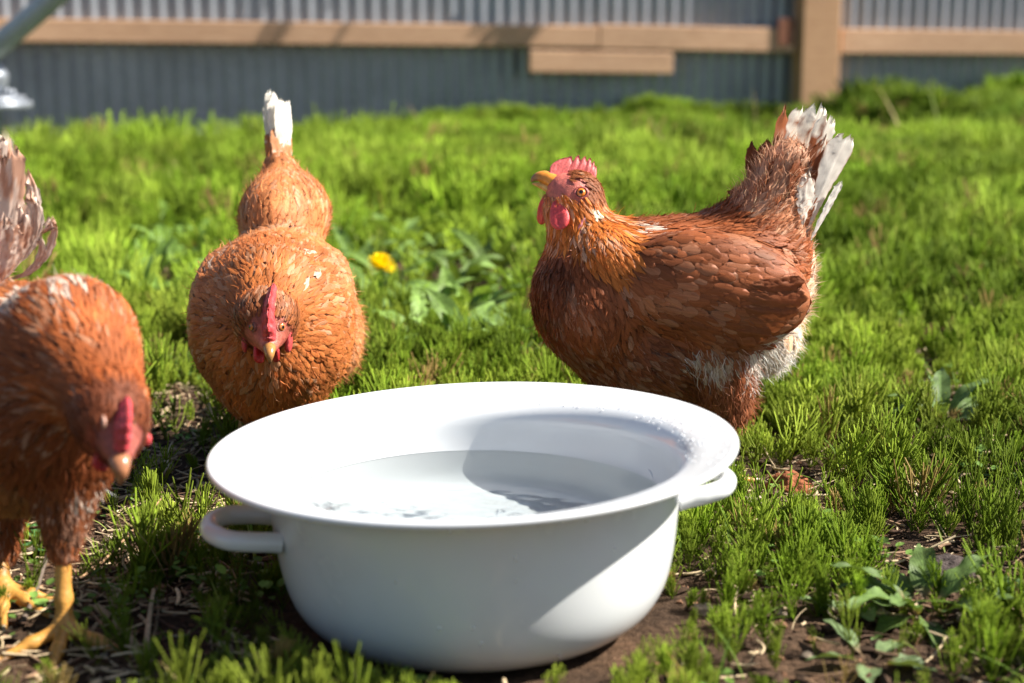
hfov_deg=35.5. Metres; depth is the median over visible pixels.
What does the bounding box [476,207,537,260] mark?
dandelion plant
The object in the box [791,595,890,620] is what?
dock plant
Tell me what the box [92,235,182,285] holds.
plantain plant
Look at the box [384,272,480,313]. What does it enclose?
dandelion plant
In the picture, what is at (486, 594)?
basin
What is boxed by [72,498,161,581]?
dry stalk
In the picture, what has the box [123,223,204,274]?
plantain plant
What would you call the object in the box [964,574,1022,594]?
dock plant
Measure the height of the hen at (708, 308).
0.442 m
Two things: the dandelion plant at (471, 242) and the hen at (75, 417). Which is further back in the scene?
the dandelion plant at (471, 242)
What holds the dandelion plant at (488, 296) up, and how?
on the ground at (664, 617)
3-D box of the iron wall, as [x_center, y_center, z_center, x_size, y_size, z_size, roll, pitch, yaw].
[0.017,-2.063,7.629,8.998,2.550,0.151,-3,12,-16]
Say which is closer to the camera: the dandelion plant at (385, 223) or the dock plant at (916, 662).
the dock plant at (916, 662)
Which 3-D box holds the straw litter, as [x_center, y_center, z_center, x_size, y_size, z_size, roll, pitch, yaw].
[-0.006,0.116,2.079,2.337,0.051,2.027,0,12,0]
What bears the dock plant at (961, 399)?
on the ground at (664, 617)
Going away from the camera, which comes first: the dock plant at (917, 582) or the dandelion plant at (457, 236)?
the dock plant at (917, 582)
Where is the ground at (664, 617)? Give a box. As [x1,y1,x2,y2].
[0,211,1023,682]
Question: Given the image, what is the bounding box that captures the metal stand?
[0,0,67,135]
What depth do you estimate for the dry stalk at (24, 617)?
1.47 m
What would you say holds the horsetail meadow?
on the ground at (664, 617)
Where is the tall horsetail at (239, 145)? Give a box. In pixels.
[1,101,1023,435]
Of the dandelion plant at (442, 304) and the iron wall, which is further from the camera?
the iron wall
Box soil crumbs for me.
[0,312,1023,682]
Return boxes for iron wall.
[0,0,1023,136]
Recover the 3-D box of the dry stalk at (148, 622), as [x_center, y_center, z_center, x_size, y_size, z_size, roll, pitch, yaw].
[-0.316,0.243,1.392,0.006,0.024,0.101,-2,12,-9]
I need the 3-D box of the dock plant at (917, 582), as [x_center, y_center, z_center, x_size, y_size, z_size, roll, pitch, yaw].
[0.369,0.232,1.449,0.164,0.070,0.170,0,12,0]
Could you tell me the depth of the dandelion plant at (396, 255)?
3.12 m
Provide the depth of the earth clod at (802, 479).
1.83 m
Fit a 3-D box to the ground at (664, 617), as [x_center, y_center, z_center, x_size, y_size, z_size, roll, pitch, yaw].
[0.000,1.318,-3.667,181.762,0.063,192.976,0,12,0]
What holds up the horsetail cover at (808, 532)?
on the ground at (664, 617)
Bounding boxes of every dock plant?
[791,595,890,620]
[805,619,937,682]
[832,544,1020,647]
[884,367,987,426]
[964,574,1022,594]
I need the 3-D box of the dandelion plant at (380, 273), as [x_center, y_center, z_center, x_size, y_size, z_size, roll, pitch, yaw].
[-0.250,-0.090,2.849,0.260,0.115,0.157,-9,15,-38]
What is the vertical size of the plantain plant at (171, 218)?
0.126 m
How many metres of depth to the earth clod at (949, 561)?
1.55 m
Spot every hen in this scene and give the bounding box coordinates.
[0,133,152,671]
[183,88,372,428]
[525,104,853,482]
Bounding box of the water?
[280,450,657,519]
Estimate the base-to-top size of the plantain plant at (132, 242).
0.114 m
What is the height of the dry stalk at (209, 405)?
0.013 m
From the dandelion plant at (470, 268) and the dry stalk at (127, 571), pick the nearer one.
the dry stalk at (127, 571)
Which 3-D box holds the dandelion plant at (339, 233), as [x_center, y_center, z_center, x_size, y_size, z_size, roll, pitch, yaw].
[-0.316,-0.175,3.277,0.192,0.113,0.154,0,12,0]
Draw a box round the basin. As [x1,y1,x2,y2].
[199,382,738,672]
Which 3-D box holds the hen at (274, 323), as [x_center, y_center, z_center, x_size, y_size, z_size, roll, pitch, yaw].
[-0.284,-0.075,1.938,0.216,0.442,0.516,0,12,0]
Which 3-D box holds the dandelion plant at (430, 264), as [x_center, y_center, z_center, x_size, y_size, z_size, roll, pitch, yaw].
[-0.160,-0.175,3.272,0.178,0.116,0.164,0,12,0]
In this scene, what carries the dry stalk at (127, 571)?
on the ground at (664, 617)
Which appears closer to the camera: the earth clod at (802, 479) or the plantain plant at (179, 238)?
the earth clod at (802, 479)
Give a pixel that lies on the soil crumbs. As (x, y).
(780, 676)
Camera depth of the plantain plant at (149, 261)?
2.90 m
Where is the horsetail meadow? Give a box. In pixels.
[11,64,1023,319]
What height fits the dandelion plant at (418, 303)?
0.093 m
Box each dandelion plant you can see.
[331,225,403,274]
[340,237,445,293]
[348,255,432,301]
[350,213,461,253]
[360,294,427,328]
[370,294,502,342]
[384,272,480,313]
[390,265,504,312]
[391,227,472,280]
[392,204,470,238]
[400,288,508,347]
[401,279,528,309]
[413,251,507,288]
[419,228,533,279]
[429,210,509,255]
[466,260,531,302]
[469,309,546,355]
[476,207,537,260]
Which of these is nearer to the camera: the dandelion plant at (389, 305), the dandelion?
the dandelion plant at (389, 305)
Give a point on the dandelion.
(379, 261)
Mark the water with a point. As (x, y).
(462, 484)
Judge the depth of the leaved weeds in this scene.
1.48 m
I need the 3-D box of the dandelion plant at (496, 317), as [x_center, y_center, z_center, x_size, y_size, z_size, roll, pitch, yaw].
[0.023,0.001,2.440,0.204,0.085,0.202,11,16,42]
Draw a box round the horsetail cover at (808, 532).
[0,278,1023,682]
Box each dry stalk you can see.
[19,557,46,624]
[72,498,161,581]
[87,557,240,605]
[143,588,154,648]
[202,388,212,415]
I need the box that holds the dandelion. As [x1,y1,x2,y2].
[366,252,395,296]
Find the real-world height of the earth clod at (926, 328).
0.062 m
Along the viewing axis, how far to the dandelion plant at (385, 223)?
3.55 m
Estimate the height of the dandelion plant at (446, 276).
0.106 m
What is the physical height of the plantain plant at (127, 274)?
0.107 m
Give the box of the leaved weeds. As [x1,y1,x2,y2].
[7,230,1020,682]
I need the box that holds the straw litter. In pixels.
[0,309,1023,682]
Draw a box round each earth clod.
[763,469,814,498]
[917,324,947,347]
[936,553,975,581]
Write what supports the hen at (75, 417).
on the ground at (664, 617)
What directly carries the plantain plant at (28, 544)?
on the ground at (664, 617)
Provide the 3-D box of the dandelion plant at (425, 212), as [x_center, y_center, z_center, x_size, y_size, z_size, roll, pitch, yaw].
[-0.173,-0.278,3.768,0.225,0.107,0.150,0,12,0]
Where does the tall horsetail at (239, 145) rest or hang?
on the ground at (664, 617)
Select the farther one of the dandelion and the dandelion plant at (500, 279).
the dandelion plant at (500, 279)
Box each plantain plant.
[21,523,42,550]
[65,255,187,293]
[86,233,167,264]
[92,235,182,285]
[113,258,203,296]
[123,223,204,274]
[124,199,225,233]
[139,217,237,257]

